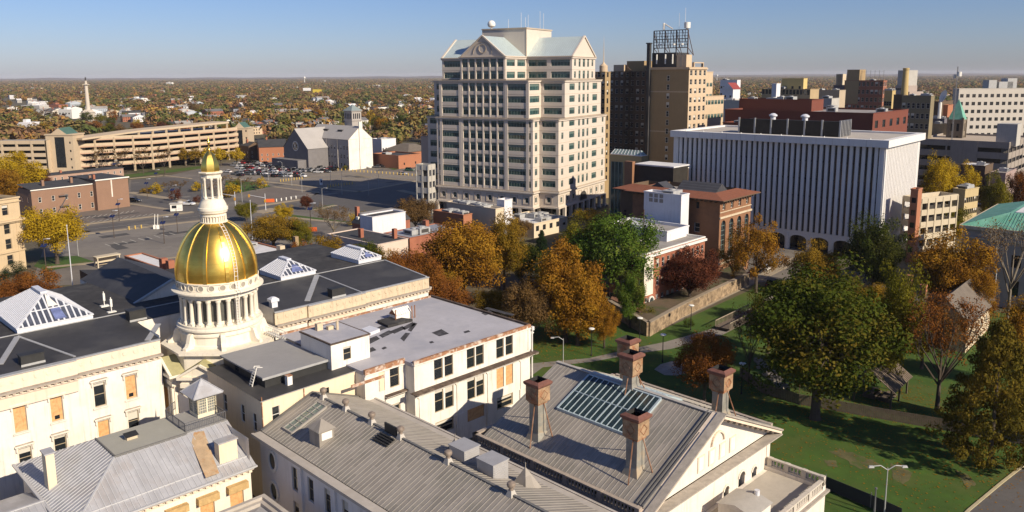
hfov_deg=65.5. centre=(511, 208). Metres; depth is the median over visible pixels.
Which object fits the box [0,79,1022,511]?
ground
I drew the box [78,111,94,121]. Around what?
tree
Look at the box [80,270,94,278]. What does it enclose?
black clad hall
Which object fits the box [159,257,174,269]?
brown tile house
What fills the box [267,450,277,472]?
oval window
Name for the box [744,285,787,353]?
broadleaf tree
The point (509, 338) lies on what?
window
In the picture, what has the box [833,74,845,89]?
deco twin towers
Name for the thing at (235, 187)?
shrub
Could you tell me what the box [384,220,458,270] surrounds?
grey roof house
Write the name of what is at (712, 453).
pediment window
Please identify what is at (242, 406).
window
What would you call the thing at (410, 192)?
pavement
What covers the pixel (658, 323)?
retaining wall
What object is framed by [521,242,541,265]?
tree
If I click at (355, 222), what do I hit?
mansard house
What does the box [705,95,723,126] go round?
hotel lower extension
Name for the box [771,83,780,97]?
white cooling house
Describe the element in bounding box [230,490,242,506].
window
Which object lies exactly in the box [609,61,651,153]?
hotel rear wing
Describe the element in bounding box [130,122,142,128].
tree
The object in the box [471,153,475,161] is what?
window
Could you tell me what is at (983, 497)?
kerb
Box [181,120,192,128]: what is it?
house
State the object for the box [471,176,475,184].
window
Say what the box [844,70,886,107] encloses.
red brown hotel
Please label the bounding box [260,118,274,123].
house
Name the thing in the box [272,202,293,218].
broadleaf tree
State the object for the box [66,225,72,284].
flagpole
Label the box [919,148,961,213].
broadleaf tree
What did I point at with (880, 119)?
red brick offices
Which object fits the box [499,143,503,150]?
window
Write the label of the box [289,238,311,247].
broadleaf tree
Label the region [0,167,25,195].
broadleaf tree
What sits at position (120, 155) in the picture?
tree
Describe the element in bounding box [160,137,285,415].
dome tower
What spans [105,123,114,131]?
tree
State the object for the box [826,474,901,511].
black fence
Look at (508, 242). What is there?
broadleaf tree
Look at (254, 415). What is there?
window
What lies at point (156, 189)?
shrub
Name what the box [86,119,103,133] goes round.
tree
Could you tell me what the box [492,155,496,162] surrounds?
window
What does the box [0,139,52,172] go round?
garage wing
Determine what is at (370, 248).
broadleaf tree
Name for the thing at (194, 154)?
tree
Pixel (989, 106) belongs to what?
grey white offices
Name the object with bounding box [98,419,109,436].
window
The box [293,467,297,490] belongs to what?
window
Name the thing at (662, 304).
raised terrace
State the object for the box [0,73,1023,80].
hills
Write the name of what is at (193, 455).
silver hipped wing
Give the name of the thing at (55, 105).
warehouse
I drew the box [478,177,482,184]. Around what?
window
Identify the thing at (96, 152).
tree
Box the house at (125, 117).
[120,113,135,121]
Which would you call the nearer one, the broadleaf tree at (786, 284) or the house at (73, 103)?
the broadleaf tree at (786, 284)
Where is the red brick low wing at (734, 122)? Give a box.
[722,120,737,124]
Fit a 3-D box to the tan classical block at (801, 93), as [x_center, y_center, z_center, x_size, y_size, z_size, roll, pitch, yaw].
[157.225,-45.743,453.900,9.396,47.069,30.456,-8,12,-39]
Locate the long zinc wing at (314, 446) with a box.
[251,387,616,511]
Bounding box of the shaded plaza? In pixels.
[308,182,433,216]
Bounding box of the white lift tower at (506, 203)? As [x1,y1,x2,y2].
[496,198,512,234]
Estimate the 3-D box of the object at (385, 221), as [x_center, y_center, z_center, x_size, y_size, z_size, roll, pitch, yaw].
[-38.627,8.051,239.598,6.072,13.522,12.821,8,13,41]
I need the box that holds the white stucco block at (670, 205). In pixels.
[644,188,689,224]
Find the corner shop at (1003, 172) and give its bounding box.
[989,167,1016,201]
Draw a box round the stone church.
[272,127,328,168]
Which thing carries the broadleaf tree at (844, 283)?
on the park lawn at (924, 472)
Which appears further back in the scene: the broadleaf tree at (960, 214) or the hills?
the hills
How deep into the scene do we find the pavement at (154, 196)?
364.13 m
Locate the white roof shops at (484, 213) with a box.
[446,199,503,235]
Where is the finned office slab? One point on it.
(825, 181)
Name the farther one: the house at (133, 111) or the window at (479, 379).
the house at (133, 111)
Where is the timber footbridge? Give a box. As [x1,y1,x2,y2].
[715,305,748,329]
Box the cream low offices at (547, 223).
[512,211,567,237]
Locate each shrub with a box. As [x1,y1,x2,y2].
[0,265,11,282]
[6,261,28,275]
[140,188,151,193]
[147,182,165,193]
[159,181,176,189]
[167,189,181,199]
[171,180,188,190]
[190,181,203,190]
[192,195,200,202]
[222,188,235,197]
[224,182,240,192]
[255,177,268,188]
[346,210,365,225]
[569,207,599,220]
[589,211,616,223]
[636,304,655,314]
[683,317,694,327]
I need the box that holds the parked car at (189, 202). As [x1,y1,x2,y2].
[182,200,195,205]
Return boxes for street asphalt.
[33,162,432,285]
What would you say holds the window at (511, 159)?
in the stepped office tower at (518, 117)
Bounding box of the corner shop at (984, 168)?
[959,161,992,198]
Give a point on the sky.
(39, 38)
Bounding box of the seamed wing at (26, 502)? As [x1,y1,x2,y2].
[0,492,49,511]
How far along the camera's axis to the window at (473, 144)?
306.08 m
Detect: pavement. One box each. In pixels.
[47,262,106,267]
[83,211,192,224]
[84,216,240,234]
[128,175,191,178]
[129,192,199,203]
[130,204,178,211]
[227,177,415,191]
[255,208,275,213]
[256,199,300,206]
[274,186,321,192]
[290,217,351,223]
[396,190,421,195]
[611,296,645,311]
[680,257,795,318]
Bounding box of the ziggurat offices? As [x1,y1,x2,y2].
[895,70,922,94]
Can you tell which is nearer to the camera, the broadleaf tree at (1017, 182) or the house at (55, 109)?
the broadleaf tree at (1017, 182)
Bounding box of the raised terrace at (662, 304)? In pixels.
[597,265,746,319]
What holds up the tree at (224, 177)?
on the grass verge at (248, 187)
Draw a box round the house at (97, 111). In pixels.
[81,109,101,116]
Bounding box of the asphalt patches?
[78,170,398,249]
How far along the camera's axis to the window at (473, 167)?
307.61 m
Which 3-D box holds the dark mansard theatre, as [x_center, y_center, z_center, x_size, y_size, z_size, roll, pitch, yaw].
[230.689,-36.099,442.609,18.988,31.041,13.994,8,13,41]
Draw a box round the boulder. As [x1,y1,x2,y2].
[779,382,789,389]
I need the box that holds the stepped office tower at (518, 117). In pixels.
[426,13,606,217]
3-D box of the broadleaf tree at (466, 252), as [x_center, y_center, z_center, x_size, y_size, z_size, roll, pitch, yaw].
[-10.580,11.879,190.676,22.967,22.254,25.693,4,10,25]
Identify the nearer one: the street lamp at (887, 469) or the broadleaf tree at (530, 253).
the street lamp at (887, 469)
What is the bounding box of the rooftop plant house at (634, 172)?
[624,161,688,184]
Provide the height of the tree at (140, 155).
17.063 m
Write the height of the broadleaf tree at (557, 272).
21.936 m
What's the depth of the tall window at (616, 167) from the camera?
290.99 m
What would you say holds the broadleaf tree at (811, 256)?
on the park lawn at (924, 472)
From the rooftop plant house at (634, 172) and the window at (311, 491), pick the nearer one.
the window at (311, 491)
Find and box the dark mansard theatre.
[933,115,946,122]
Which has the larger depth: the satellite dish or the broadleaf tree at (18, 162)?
the satellite dish
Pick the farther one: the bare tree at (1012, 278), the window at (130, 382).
the bare tree at (1012, 278)
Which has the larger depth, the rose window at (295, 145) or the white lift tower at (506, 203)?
the rose window at (295, 145)
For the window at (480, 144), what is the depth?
304.55 m
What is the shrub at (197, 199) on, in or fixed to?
on the street asphalt
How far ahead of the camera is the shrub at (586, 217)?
297.29 m
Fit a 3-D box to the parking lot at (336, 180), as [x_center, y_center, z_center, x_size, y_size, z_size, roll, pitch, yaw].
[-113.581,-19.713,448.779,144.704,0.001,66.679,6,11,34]
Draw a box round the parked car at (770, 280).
[765,278,780,286]
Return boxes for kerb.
[965,463,1023,511]
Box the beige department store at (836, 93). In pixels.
[819,88,845,107]
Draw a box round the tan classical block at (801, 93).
[761,86,818,98]
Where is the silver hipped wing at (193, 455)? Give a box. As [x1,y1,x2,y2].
[12,378,257,511]
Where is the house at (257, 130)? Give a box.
[250,126,262,134]
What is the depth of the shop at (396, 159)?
474.79 m
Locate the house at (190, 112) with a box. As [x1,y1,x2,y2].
[184,110,201,113]
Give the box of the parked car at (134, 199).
[129,197,141,202]
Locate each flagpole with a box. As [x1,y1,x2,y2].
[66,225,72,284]
[873,487,876,511]
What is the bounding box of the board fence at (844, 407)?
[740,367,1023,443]
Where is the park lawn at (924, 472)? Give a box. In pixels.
[530,287,1023,511]
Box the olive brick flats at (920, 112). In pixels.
[901,93,934,178]
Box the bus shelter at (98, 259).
[93,252,120,267]
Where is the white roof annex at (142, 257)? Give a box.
[124,252,158,266]
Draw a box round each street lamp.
[551,337,563,361]
[868,465,907,511]
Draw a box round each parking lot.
[52,221,304,261]
[70,205,174,223]
[131,177,203,200]
[228,166,415,189]
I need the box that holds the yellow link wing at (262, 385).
[206,320,384,496]
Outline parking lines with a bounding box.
[81,173,408,245]
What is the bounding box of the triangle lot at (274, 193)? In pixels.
[246,187,319,203]
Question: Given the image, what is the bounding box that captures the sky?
[0,0,1023,78]
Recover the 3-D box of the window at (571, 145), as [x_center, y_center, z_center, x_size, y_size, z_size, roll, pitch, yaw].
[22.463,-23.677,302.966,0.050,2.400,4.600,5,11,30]
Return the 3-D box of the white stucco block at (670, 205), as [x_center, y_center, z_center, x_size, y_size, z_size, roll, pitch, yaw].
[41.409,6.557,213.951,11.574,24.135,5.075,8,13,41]
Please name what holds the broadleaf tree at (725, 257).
on the raised terrace at (662, 304)
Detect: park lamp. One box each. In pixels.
[589,327,594,355]
[637,317,642,343]
[660,333,665,362]
[739,362,745,393]
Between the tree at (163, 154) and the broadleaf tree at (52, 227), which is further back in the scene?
the tree at (163, 154)
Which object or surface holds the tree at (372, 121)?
on the ground at (34, 251)
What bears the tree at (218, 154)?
on the street asphalt
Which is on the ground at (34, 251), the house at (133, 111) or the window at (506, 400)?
the house at (133, 111)
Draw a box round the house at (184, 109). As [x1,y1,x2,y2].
[178,107,194,111]
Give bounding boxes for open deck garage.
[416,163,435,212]
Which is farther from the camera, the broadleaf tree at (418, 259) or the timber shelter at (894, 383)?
the broadleaf tree at (418, 259)
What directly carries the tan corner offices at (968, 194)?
on the ground at (34, 251)
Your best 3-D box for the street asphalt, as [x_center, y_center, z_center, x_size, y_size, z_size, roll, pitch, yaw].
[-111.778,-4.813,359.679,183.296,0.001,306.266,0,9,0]
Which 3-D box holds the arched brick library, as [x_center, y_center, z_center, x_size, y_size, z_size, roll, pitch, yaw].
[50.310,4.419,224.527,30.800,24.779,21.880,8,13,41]
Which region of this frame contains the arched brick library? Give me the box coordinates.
[623,180,760,268]
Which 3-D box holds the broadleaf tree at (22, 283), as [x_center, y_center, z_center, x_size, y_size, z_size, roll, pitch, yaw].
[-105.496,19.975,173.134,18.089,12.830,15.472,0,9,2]
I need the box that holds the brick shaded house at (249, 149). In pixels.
[240,139,257,159]
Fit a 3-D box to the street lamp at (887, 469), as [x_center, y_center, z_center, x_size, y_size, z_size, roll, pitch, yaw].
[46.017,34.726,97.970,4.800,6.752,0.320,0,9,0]
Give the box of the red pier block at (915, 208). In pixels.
[905,187,922,262]
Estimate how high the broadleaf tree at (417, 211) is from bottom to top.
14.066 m
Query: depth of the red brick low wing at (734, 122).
320.16 m
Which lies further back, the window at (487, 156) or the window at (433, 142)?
the window at (433, 142)
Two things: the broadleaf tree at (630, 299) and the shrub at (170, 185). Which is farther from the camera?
the shrub at (170, 185)
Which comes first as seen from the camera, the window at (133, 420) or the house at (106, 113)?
the window at (133, 420)
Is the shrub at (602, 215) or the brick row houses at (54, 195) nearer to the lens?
the shrub at (602, 215)
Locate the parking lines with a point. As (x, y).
(174, 234)
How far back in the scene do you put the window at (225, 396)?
107.39 m
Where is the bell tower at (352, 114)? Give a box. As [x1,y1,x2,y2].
[343,104,361,125]
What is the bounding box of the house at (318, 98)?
[315,96,328,100]
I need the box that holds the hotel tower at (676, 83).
[645,13,707,162]
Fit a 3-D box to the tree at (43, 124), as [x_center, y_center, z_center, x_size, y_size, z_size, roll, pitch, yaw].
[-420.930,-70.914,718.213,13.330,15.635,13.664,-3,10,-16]
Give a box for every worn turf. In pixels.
[823,459,837,466]
[826,448,880,469]
[890,463,911,483]
[956,470,975,488]
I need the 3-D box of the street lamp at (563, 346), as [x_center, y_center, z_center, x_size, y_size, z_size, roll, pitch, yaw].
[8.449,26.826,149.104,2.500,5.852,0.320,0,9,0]
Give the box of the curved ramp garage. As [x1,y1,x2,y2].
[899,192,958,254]
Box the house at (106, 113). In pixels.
[104,108,119,116]
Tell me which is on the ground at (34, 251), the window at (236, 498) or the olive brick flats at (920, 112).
the olive brick flats at (920, 112)
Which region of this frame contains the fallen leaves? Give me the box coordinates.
[533,328,1022,511]
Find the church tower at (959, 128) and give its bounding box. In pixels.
[946,100,967,137]
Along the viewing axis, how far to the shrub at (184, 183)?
379.77 m
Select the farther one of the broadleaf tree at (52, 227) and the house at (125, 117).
the house at (125, 117)
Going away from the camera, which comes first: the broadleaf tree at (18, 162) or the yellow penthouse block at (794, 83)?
the broadleaf tree at (18, 162)
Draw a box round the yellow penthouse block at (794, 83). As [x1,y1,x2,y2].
[782,78,807,88]
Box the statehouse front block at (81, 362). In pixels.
[0,244,431,499]
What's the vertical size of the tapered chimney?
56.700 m
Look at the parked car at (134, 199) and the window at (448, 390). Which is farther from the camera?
the parked car at (134, 199)
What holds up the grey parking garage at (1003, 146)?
on the ground at (34, 251)
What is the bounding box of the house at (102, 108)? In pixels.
[85,106,107,114]
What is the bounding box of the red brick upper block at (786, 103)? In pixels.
[739,96,823,110]
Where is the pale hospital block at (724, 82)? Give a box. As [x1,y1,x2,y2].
[720,78,740,94]
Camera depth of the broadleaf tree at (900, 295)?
131.74 m
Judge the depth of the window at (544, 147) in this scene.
295.50 m
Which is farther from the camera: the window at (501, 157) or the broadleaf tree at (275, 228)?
the window at (501, 157)
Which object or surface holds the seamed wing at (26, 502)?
on the ground at (34, 251)
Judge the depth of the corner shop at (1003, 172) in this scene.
322.75 m
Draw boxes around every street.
[25,197,370,241]
[137,196,269,225]
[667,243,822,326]
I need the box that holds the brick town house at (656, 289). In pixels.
[561,234,706,302]
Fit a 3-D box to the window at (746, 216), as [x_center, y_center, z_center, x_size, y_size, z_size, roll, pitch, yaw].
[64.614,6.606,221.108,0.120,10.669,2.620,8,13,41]
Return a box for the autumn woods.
[0,75,1023,144]
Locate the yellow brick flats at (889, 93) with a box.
[883,88,895,108]
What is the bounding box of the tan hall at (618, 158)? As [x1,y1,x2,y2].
[608,149,648,219]
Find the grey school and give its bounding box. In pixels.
[315,122,372,169]
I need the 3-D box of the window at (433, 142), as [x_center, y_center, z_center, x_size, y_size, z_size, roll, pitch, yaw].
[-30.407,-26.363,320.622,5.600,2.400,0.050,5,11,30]
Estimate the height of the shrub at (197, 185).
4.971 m
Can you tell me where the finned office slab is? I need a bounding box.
[670,113,925,254]
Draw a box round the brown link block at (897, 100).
[893,94,901,108]
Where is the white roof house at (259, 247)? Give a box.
[250,236,298,253]
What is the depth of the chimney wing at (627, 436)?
93.30 m
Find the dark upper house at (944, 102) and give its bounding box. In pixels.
[933,100,953,115]
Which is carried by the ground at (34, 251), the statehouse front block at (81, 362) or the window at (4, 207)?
the statehouse front block at (81, 362)
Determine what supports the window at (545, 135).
in the stepped office tower at (518, 117)
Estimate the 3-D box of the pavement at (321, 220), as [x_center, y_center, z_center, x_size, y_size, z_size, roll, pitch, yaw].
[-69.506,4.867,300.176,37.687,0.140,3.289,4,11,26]
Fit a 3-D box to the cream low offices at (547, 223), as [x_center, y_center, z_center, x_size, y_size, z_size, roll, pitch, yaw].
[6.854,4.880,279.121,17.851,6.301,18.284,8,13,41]
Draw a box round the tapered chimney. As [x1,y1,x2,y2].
[901,68,909,94]
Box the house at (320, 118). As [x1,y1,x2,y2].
[315,116,330,119]
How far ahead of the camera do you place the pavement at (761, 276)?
214.80 m
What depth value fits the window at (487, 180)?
305.26 m
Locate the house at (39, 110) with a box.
[36,107,48,114]
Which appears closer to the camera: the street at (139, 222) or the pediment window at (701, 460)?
the pediment window at (701, 460)
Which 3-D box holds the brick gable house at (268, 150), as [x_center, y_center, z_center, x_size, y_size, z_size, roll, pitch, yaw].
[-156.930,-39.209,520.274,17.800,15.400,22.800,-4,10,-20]
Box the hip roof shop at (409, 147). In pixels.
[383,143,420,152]
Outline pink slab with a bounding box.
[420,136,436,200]
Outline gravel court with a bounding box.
[655,361,687,375]
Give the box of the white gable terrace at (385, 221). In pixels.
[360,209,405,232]
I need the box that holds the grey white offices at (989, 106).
[952,78,1023,154]
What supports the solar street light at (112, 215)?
on the parking lot at (90, 245)
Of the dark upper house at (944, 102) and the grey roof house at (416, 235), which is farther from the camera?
the dark upper house at (944, 102)
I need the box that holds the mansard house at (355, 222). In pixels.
[351,206,410,228]
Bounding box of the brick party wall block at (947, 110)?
[943,104,953,116]
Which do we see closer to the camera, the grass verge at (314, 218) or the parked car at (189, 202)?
the grass verge at (314, 218)
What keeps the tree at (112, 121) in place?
on the ground at (34, 251)
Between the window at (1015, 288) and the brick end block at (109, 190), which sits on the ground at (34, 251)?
the brick end block at (109, 190)
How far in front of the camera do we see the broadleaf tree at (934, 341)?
144.58 m
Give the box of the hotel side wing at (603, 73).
[595,51,610,198]
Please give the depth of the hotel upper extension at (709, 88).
360.22 m
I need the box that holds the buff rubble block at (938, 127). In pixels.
[932,121,946,134]
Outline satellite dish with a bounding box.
[937,90,949,118]
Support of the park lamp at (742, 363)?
on the park lawn at (924, 472)
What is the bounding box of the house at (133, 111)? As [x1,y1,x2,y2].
[122,109,140,114]
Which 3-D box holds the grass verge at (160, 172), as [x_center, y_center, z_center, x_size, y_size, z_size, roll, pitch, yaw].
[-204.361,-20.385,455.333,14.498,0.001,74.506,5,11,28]
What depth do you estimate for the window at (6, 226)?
222.57 m
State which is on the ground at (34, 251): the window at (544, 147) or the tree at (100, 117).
the tree at (100, 117)
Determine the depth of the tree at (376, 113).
845.25 m
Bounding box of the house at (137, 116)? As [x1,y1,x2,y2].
[131,113,144,121]
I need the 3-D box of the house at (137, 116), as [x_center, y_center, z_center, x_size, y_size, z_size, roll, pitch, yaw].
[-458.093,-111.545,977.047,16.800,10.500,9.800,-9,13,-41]
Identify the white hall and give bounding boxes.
[372,137,395,152]
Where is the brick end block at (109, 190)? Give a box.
[68,173,129,210]
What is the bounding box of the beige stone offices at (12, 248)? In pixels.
[0,195,26,272]
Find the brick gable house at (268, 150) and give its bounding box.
[257,137,285,161]
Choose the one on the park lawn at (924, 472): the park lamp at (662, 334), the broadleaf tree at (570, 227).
the park lamp at (662, 334)
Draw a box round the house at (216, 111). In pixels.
[202,108,223,114]
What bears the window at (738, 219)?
in the arched brick library
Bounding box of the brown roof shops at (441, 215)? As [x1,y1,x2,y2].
[433,208,471,227]
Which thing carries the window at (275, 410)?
in the yellow link wing at (262, 385)
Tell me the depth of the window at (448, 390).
116.40 m
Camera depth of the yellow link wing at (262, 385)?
107.39 m
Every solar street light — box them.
[40,238,49,266]
[110,210,117,237]
[160,216,167,243]
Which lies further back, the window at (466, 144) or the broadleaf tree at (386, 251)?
the window at (466, 144)
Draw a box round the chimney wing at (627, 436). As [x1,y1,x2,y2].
[472,335,829,511]
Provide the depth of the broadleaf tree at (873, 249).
188.45 m
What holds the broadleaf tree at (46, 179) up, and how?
on the ground at (34, 251)
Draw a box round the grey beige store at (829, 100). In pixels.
[819,95,839,106]
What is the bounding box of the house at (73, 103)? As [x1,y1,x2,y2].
[65,100,80,106]
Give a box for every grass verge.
[34,256,93,269]
[124,166,200,177]
[225,180,269,191]
[292,215,351,224]
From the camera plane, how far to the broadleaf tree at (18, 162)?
346.02 m
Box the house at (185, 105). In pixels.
[174,104,187,108]
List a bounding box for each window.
[2,205,7,215]
[4,224,9,233]
[5,239,11,249]
[7,255,12,263]
[13,405,27,432]
[18,446,31,461]
[50,396,63,421]
[54,435,66,450]
[93,382,105,406]
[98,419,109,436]
[125,374,136,398]
[128,410,138,427]
[200,502,213,511]
[223,393,227,410]
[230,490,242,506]
[241,404,244,421]
[253,413,256,430]
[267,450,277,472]
[269,480,278,502]
[272,405,279,419]
[292,141,297,150]
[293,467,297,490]
[295,502,298,511]
[309,478,313,501]
[325,488,330,511]
[343,346,350,359]
[343,500,347,511]
[390,367,398,387]
[430,118,436,123]
[431,129,436,134]
[431,140,436,145]
[431,151,436,156]
[434,358,442,380]
[435,389,442,412]
[435,416,453,430]
[439,141,458,147]
[439,153,458,159]
[440,164,459,170]
[440,175,459,182]
[444,355,452,376]
[445,385,452,408]
[464,142,468,149]
[464,153,468,160]
[464,165,468,172]
[464,176,468,183]
[467,347,474,368]
[467,377,474,399]
[467,404,483,421]
[471,142,475,149]
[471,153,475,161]
[471,165,475,172]
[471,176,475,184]
[476,345,482,365]
[476,374,483,396]
[477,142,482,149]
[478,154,482,161]
[478,165,482,172]
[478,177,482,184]
[484,142,489,150]
[485,154,489,161]
[485,166,489,173]
[485,177,489,185]
[491,131,496,138]
[491,143,496,150]
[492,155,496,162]
[492,166,496,173]
[492,178,496,185]
[496,338,502,358]
[496,367,502,388]
[497,393,511,409]
[498,131,503,138]
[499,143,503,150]
[499,155,503,162]
[499,167,503,174]
[499,178,503,186]
[506,335,511,354]
[506,364,511,384]
[508,144,530,151]
[508,156,530,163]
[508,168,530,175]
[508,180,530,187]
[542,145,555,151]
[542,157,555,163]
[542,169,554,175]
[542,180,554,186]
[543,121,555,126]
[543,133,555,138]
[569,131,573,137]
[569,143,573,149]
[569,154,573,160]
[610,161,622,219]
[695,222,699,231]
[697,454,704,473]
[708,447,715,466]
[719,440,725,459]
[720,220,724,258]
[728,218,732,256]
[729,434,735,452]
[736,216,739,246]
[743,214,747,244]
[1008,281,1018,295]
[1011,255,1020,268]
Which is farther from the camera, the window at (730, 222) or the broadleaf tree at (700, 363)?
the window at (730, 222)
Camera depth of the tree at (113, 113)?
955.51 m
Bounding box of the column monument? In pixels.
[79,77,94,120]
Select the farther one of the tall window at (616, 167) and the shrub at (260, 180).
the shrub at (260, 180)
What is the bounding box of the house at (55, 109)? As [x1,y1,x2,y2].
[46,107,58,117]
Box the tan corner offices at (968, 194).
[952,183,979,236]
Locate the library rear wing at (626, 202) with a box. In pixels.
[612,181,658,218]
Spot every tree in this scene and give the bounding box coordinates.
[0,150,48,187]
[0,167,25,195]
[0,266,61,297]
[17,203,89,264]
[24,171,51,181]
[34,108,47,114]
[39,122,52,130]
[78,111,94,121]
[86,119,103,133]
[89,147,111,165]
[94,113,107,121]
[100,122,115,132]
[105,117,115,124]
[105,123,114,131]
[107,107,117,120]
[110,146,129,166]
[113,124,125,130]
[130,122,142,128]
[130,146,152,173]
[153,146,172,173]
[154,121,169,130]
[178,148,190,165]
[187,147,201,165]
[200,147,215,158]
[212,147,228,165]
[213,175,234,187]
[227,147,244,162]
[234,115,242,123]
[234,202,257,220]
[237,176,251,190]
[237,212,302,245]
[244,120,256,127]
[253,114,264,121]
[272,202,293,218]
[279,118,292,125]
[285,218,315,245]
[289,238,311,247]
[299,194,311,209]
[313,109,323,114]
[313,204,352,231]
[313,234,355,248]
[355,238,386,259]
[362,121,370,128]
[366,110,381,120]
[367,109,374,120]
[369,115,381,127]
[373,248,415,269]
[374,117,388,126]
[381,249,407,266]
[383,248,438,270]
[393,112,404,122]
[394,195,439,226]
[412,256,461,300]
[414,217,505,292]
[423,269,459,283]
[436,276,475,305]
[472,285,508,314]
[478,207,529,289]
[497,274,559,331]
[504,217,533,238]
[510,239,539,282]
[518,236,607,342]
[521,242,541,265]
[532,253,572,278]
[534,230,551,262]
[542,275,614,345]
[558,208,613,279]
[566,208,665,296]
[586,295,622,347]
[613,264,647,327]
[660,244,722,296]
[670,324,737,401]
[716,232,746,277]
[727,212,789,292]
[732,292,766,384]
[733,250,919,420]
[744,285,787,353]
[770,279,824,309]
[787,237,846,283]
[824,277,873,308]
[841,208,913,285]
[846,273,889,341]
[863,258,932,390]
[868,271,898,285]
[897,286,1003,410]
[901,273,928,291]
[906,224,1001,294]
[906,313,957,368]
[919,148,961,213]
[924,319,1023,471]
[932,304,969,352]
[944,206,972,237]
[948,159,981,192]
[954,266,1000,319]
[975,214,1023,317]
[978,170,1012,212]
[989,352,1023,434]
[997,295,1023,362]
[1006,168,1023,201]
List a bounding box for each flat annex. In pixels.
[219,494,288,511]
[614,209,688,241]
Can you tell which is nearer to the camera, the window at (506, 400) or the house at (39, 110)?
the window at (506, 400)
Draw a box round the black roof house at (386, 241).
[327,228,408,258]
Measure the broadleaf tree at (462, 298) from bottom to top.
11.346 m
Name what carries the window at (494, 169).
in the stepped office tower at (518, 117)
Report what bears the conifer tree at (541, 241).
on the ground at (34, 251)
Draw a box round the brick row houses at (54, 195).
[17,175,94,216]
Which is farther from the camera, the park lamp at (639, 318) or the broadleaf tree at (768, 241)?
the broadleaf tree at (768, 241)
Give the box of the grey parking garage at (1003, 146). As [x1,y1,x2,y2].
[917,123,1023,186]
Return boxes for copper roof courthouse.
[959,201,1023,307]
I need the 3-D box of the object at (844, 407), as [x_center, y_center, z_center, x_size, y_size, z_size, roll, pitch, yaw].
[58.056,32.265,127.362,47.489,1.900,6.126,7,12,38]
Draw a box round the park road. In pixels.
[970,467,1023,511]
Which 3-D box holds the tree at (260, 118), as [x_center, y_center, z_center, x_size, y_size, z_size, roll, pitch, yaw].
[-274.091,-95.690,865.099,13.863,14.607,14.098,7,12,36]
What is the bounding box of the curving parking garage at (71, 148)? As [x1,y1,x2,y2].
[44,121,253,171]
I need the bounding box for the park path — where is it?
[530,296,772,375]
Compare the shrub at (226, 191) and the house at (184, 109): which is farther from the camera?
the house at (184, 109)
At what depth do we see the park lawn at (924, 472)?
124.59 m
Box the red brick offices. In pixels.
[725,105,908,131]
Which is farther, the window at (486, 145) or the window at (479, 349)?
the window at (486, 145)
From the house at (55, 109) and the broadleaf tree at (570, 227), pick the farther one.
the house at (55, 109)
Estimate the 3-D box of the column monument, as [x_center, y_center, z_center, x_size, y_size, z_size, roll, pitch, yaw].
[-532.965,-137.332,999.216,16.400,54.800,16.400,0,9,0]
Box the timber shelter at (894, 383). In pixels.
[853,364,912,408]
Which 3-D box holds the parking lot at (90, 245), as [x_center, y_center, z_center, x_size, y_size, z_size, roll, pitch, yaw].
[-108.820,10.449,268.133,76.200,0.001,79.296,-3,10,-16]
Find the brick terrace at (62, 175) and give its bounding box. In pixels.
[44,166,123,180]
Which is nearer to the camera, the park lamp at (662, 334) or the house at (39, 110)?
the park lamp at (662, 334)
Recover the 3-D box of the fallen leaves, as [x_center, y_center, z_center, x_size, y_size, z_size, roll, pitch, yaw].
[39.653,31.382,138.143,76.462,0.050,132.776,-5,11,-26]
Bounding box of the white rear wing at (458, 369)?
[280,295,538,438]
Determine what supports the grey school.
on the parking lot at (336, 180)
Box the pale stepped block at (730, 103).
[723,98,738,121]
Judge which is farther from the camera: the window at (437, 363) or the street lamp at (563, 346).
the street lamp at (563, 346)
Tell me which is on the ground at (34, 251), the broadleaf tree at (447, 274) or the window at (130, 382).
the broadleaf tree at (447, 274)
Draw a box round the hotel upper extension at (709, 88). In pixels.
[706,72,712,95]
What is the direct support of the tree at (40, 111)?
on the ground at (34, 251)
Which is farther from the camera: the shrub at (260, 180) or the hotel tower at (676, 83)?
the shrub at (260, 180)
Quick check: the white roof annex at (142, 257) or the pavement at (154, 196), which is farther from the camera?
the pavement at (154, 196)
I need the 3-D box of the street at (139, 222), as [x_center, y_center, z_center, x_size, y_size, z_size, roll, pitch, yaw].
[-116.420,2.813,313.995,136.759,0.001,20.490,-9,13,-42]
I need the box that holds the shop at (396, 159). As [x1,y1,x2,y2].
[373,151,420,168]
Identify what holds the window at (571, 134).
in the stepped office tower at (518, 117)
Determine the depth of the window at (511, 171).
297.97 m
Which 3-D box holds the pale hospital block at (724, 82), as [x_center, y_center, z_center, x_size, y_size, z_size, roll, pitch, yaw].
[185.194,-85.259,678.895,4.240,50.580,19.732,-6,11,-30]
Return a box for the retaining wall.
[608,273,748,336]
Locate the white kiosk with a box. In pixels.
[169,201,182,210]
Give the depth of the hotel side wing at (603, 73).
346.55 m
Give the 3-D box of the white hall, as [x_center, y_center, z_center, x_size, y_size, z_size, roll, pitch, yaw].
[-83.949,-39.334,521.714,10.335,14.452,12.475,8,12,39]
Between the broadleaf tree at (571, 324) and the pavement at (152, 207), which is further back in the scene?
the pavement at (152, 207)
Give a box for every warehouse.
[17,119,39,129]
[21,103,48,110]
[48,103,67,107]
[58,107,80,118]
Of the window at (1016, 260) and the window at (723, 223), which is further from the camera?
the window at (723, 223)
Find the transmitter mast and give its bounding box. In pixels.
[949,66,961,156]
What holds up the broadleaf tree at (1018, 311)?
on the park lawn at (924, 472)
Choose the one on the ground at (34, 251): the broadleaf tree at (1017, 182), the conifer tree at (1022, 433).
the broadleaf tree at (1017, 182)
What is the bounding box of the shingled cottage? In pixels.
[876,274,994,352]
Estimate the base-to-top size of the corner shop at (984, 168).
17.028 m
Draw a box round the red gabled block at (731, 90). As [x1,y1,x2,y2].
[722,83,740,99]
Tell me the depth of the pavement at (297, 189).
384.44 m

